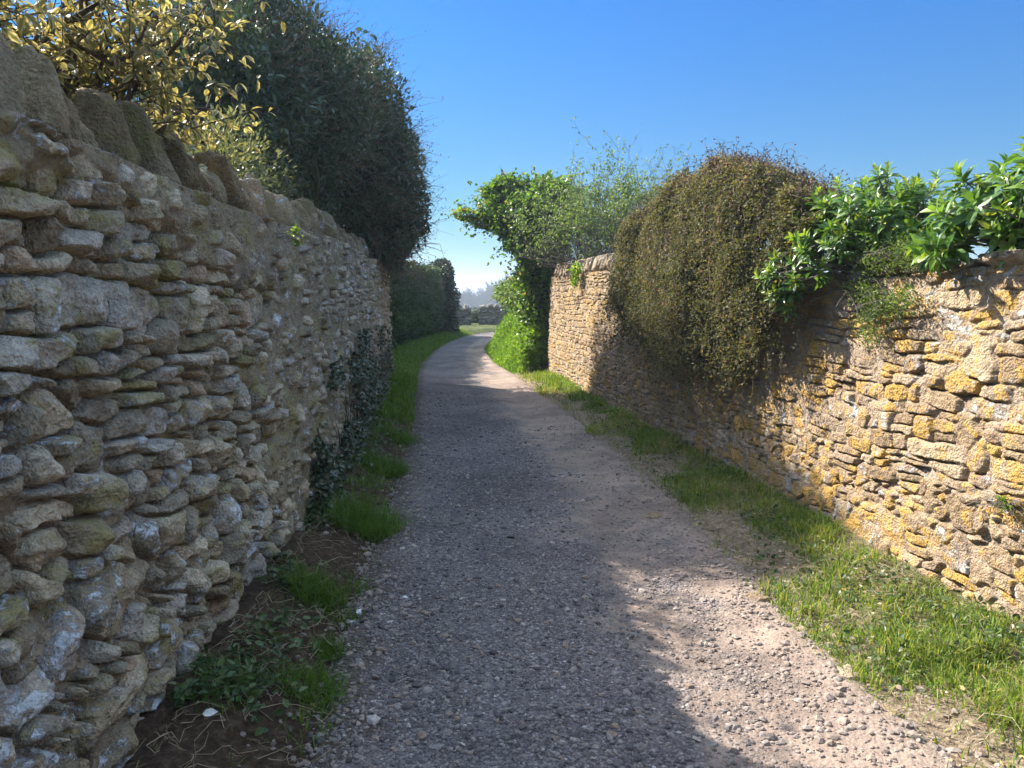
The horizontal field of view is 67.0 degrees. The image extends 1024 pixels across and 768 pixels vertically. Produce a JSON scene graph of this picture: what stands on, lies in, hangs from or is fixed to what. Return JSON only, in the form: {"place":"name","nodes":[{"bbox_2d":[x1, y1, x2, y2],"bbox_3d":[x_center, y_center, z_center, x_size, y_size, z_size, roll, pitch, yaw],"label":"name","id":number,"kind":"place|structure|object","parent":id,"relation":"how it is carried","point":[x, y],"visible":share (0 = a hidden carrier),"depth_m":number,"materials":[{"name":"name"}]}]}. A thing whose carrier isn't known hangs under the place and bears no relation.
{"place":"outdoors","nodes":[
{"label":"outdoors","id":0,"kind":"place"},
{"bbox_2d":[0,0,1023,291],"label":"sky","id":1,"kind":"structure","parent":0,"point":[921,86],"materials":[{"name":"blue"}]},
{"bbox_2d":[122,292,1023,767],"bbox_3d":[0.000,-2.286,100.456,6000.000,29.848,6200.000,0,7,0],"label":"ground","id":2,"kind":"structure","parent":0,"point":[150,726],"depth_m":3.42,"materials":[{"name":"soil"}]},
{"bbox_2d":[0,31,393,767],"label":"stone wall","id":3,"kind":"structure","parent":2,"relation":"on","point":[178,331],"depth_m":2.64,"materials":[{"name":"stone"}]},
{"bbox_2d":[0,0,285,171],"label":"variegated shrub","id":4,"kind":"object","parent":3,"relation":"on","point":[80,52],"visible":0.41,"depth_m":3.13,"materials":[{"name":"yellow plant"}]},
{"bbox_2d":[269,225,350,246],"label":"wall plant","id":5,"kind":"object","parent":3,"relation":"attached to","point":[296,240],"depth_m":4.44,"materials":[{"name":"green plant"}]},
{"bbox_2d":[305,325,395,534],"bbox_3d":[-1.544,-0.083,8.562,0.269,1.231,8.072,-1,7,-5],"label":"ivy","id":6,"kind":"object","parent":3,"relation":"attached to","point":[355,431],"visible":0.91,"depth_m":6.87,"materials":[{"name":"green plant"}]},
{"bbox_2d":[347,219,447,300],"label":"scrub","id":7,"kind":"object","parent":3,"relation":"on","point":[411,271],"visible":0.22,"depth_m":12.22,"materials":[{"name":"green plant"}]},
{"bbox_2d":[203,708,217,715],"bbox_3d":[-1.006,1.092,2.574,0.049,0.016,0.027,0,7,0],"label":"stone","id":8,"kind":"object","parent":2,"relation":"on","point":[210,712],"visible":1,"depth_m":2.58,"materials":[{"name":"white stone"}]},
{"bbox_2d":[214,660,274,703],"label":"weed","id":9,"kind":"object","parent":2,"relation":"on","point":[259,688],"visible":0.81,"depth_m":2.86,"materials":[{"name":"green plant"}]},
{"bbox_2d":[179,96,314,201],"bbox_3d":[-2.224,-0.864,6.346,1.084,2.883,2.861,-1,7,-10],"label":"pale shrub","id":10,"kind":"object","parent":2,"relation":"on","point":[235,159],"visible":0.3,"depth_m":5.68,"materials":[{"name":"green plant"}]},
{"bbox_2d":[112,0,459,289],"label":"evergreen bush","id":11,"kind":"object","parent":2,"relation":"on","point":[350,145],"visible":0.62,"depth_m":8.45,"materials":[{"name":"green plant"}]},
{"bbox_2d":[246,549,368,618],"bbox_3d":[-1.068,1.001,3.833,0.803,0.304,0.995,0,7,0],"label":"grass tuft","id":12,"kind":"object","parent":2,"relation":"on","point":[314,589],"visible":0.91,"depth_m":3.87,"materials":[{"name":"green plant"}]},
{"bbox_2d":[264,654,370,728],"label":"grass tuft","id":13,"kind":"object","parent":2,"relation":"on","point":[327,684],"visible":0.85,"depth_m":2.99,"materials":[{"name":"green plant"}]},
{"bbox_2d":[348,580,373,596],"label":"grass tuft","id":14,"kind":"object","parent":2,"relation":"on","point":[365,587],"visible":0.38,"depth_m":4.11,"materials":[{"name":"green plant"}]},
{"bbox_2d":[305,485,450,549],"bbox_3d":[-1.034,0.848,5.104,1.207,0.374,1.205,3,8,23],"label":"grass tuft","id":15,"kind":"object","parent":2,"relation":"on","point":[344,512],"visible":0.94,"depth_m":5.04,"materials":[{"name":"green plant"}]},
{"bbox_2d":[368,419,433,445],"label":"grass tuft","id":16,"kind":"object","parent":2,"relation":"on","point":[406,440],"visible":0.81,"depth_m":8.06,"materials":[{"name":"green plant"}]},
{"bbox_2d":[388,256,447,350],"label":"hedge","id":17,"kind":"object","parent":2,"relation":"on","point":[416,312],"visible":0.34,"depth_m":21.93,"materials":[{"name":"green plant"}]},
{"bbox_2d":[430,257,460,332],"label":"ivy clad bush","id":18,"kind":"object","parent":2,"relation":"on","point":[452,296],"visible":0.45,"depth_m":26.32,"materials":[{"name":"green plant"}]},
{"bbox_2d":[456,305,470,324],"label":"field wall","id":19,"kind":"structure","parent":2,"relation":"on","point":[463,314],"depth_m":32.84,"materials":[{"name":"stone"}]},
{"bbox_2d":[460,285,477,302],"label":"bare tree","id":20,"kind":"object","parent":2,"relation":"on","point":[470,291],"visible":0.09,"depth_m":241.56,"materials":[{"name":"grey plant"}]},
{"bbox_2d":[459,297,482,309],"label":"bare tree","id":21,"kind":"object","parent":2,"relation":"on","point":[470,302],"visible":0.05,"depth_m":215.78,"materials":[{"name":"grey plant"}]},
{"bbox_2d":[459,287,486,307],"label":"bare tree","id":22,"kind":"object","parent":2,"relation":"on","point":[469,295],"visible":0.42,"depth_m":227.61,"materials":[{"name":"grey plant"}]},
{"bbox_2d":[471,306,478,322],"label":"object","id":23,"kind":"object","parent":2,"relation":"on","point":[475,316],"visible":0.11,"depth_m":35.21,"materials":[{"name":"green plant"}]},
{"bbox_2d":[474,286,493,304],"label":"bare tree","id":24,"kind":"object","parent":2,"relation":"on","point":[483,295],"visible":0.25,"depth_m":238.89,"materials":[{"name":"grey plant"}]},
{"bbox_2d":[478,277,503,302],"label":"bare tree","id":25,"kind":"object","parent":2,"relation":"on","point":[489,286],"visible":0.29,"depth_m":264.57,"materials":[{"name":"grey plant"}]},
{"bbox_2d":[484,280,501,303],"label":"bare tree","id":26,"kind":"object","parent":2,"relation":"on","point":[490,294],"visible":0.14,"depth_m":231.13,"materials":[{"name":"grey plant"}]},
{"bbox_2d":[485,296,500,306],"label":"bare tree","id":27,"kind":"object","parent":2,"relation":"on","point":[489,302],"visible":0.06,"depth_m":213.34,"materials":[{"name":"grey plant"}]},
{"bbox_2d":[478,304,508,324],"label":"field wall","id":28,"kind":"structure","parent":2,"relation":"on","point":[489,314],"depth_m":32.84,"materials":[{"name":"stone"}]},
{"bbox_2d":[489,276,521,315],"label":"bramble bush","id":29,"kind":"object","parent":2,"relation":"on","point":[502,290],"visible":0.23,"depth_m":18.03,"materials":[{"name":"green plant"}]},
{"bbox_2d":[484,310,548,373],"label":"undergrowth","id":30,"kind":"object","parent":2,"relation":"on","point":[502,345],"visible":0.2,"depth_m":17.10,"materials":[{"name":"green plant"}]},
{"bbox_2d":[441,165,594,337],"bbox_3d":[0.293,-2.414,15.730,3.092,3.898,2.166,6,9,39],"label":"ivy clad tree","id":31,"kind":"object","parent":2,"relation":"on","point":[533,300],"visible":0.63,"depth_m":15.14,"materials":[{"name":"green plant"}]},
{"bbox_2d":[516,321,548,369],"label":"leafy bush","id":32,"kind":"object","parent":2,"relation":"on","point":[533,338],"visible":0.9,"depth_m":14.90,"materials":[{"name":"green plant"}]},
{"bbox_2d":[168,384,1023,742],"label":"weeds","id":33,"kind":"object","parent":2,"relation":"on","point":[226,670],"visible":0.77,"depth_m":3.32,"materials":[{"name":"green plant"}]},
{"bbox_2d":[502,117,694,321],"bbox_3d":[1.739,-2.615,13.541,4.033,3.965,4.248,2,7,16],"label":"twiggy shrub","id":34,"kind":"object","parent":2,"relation":"on","point":[594,235],"visible":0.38,"depth_m":13.00,"materials":[{"name":"green plant"}]},
{"bbox_2d":[220,425,1023,767],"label":"rubble","id":35,"kind":"object","parent":2,"relation":"on","point":[844,721],"visible":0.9,"depth_m":3.30,"materials":[{"name":"stone"}]},
{"bbox_2d":[547,249,1023,619],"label":"stone wall","id":36,"kind":"structure","parent":2,"relation":"on","point":[908,438],"depth_m":4.54,"materials":[{"name":"stone"}]},
{"bbox_2d":[566,260,584,289],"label":"wall plant","id":37,"kind":"object","parent":36,"relation":"attached to","point":[575,272],"depth_m":11.98,"materials":[{"name":"green plant"}]},
{"bbox_2d":[588,136,902,439],"bbox_3d":[1.839,-0.865,7.193,1.685,2.645,4.644,-1,7,-9],"label":"hanging creeper","id":38,"kind":"object","parent":36,"relation":"attached to","point":[691,256],"visible":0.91,"depth_m":6.25,"materials":[{"name":"green plant"}]},
{"bbox_2d":[752,161,955,321],"bbox_3d":[2.160,-0.873,4.876,1.245,1.004,0.918,2,7,18],"label":"broadleaf shrub","id":39,"kind":"object","parent":36,"relation":"on","point":[870,216],"visible":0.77,"depth_m":4.75,"materials":[{"name":"green plant"}]},
{"bbox_2d":[835,270,932,355],"bbox_3d":[2.096,-0.407,4.499,0.409,0.505,0.821,1,7,9],"label":"plant","id":40,"kind":"object","parent":36,"relation":"attached to","point":[874,311],"depth_m":4.52,"materials":[{"name":"green plant"}]},
{"bbox_2d":[842,225,929,283],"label":"plant","id":41,"kind":"object","parent":36,"relation":"on","point":[881,256],"depth_m":4.45,"materials":[{"name":"green plant"}]},
{"bbox_2d":[903,136,1023,276],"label":"broadleaf shrub","id":42,"kind":"object","parent":36,"relation":"on","point":[990,211],"visible":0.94,"depth_m":3.75,"materials":[{"name":"green plant"}]},
{"bbox_2d":[960,489,1023,521],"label":"wall plant","id":43,"kind":"object","parent":36,"relation":"attached to","point":[1006,505],"depth_m":3.58,"materials":[{"name":"green plant"}]},
{"bbox_2d":[595,423,1023,767],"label":"leaf litter","id":44,"kind":"object","parent":2,"relation":"on","point":[975,733],"visible":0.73,"depth_m":3.76,"materials":[{"name":"plant"}]},
{"bbox_2d":[130,417,1023,767],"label":"dry grass","id":45,"kind":"structure","parent":0,"point":[290,551],"depth_m":3.49,"materials":[{"name":"plant"}]},
{"bbox_2d":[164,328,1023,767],"bbox_3d":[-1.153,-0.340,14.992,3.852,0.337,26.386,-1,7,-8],"label":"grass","id":46,"kind":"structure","parent":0,"point":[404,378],"depth_m":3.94,"materials":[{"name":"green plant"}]},
{"bbox_2d":[300,332,967,767],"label":"path","id":47,"kind":"structure","parent":0,"point":[465,364],"depth_m":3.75,"materials":[{"name":"grey gravel"}]},
{"bbox_2d":[306,626,376,662],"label":"grass tuft","id":48,"kind":"object","parent":47,"relation":"on","point":[330,650],"visible":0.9,"depth_m":3.38,"materials":[{"name":"green plant"}]},
{"bbox_2d":[357,447,420,479],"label":"grass tuft","id":49,"kind":"object","parent":47,"relation":"on","point":[401,467],"visible":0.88,"depth_m":6.71,"materials":[{"name":"green plant"}]},
{"bbox_2d":[637,495,652,500],"bbox_3d":[1.020,0.891,5.901,0.153,0.056,0.097,-6,9,-39],"label":"loose stone","id":50,"kind":"object","parent":47,"relation":"on","point":[642,498],"visible":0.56,"depth_m":5.89,"materials":[{"name":"stone"}]},
{"bbox_2d":[643,511,662,518],"bbox_3d":[1.030,0.940,5.502,0.192,0.068,0.151,-6,9,-38],"label":"loose stone","id":51,"kind":"object","parent":47,"relation":"on","point":[652,514],"visible":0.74,"depth_m":5.46,"materials":[{"name":"stone"}]},
{"bbox_2d":[746,592,772,602],"bbox_3d":[1.271,1.117,4.016,0.120,0.059,0.144,-3,7,-21],"label":"loose stone","id":52,"kind":"object","parent":47,"relation":"on","point":[759,597],"visible":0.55,"depth_m":3.97,"materials":[{"name":"stone"}]},
{"bbox_2d":[794,625,811,635],"bbox_3d":[1.361,1.168,3.616,0.091,0.042,0.121,-3,7,-21],"label":"loose stone","id":53,"kind":"object","parent":47,"relation":"on","point":[800,627],"visible":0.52,"depth_m":3.62,"materials":[{"name":"stone"}]},
{"bbox_2d":[837,664,862,679],"bbox_3d":[1.401,1.214,3.217,0.146,0.050,0.109,-4,8,-31],"label":"loose stone","id":54,"kind":"object","parent":47,"relation":"on","point":[848,676],"visible":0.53,"depth_m":3.20,"materials":[{"name":"stone"}]},
{"bbox_2d":[877,703,904,717],"bbox_3d":[1.417,1.253,2.918,0.120,0.050,0.097,-3,8,-25],"label":"loose stone","id":55,"kind":"object","parent":47,"relation":"on","point":[888,708],"visible":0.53,"depth_m":2.92,"materials":[{"name":"stone"}]}
]}

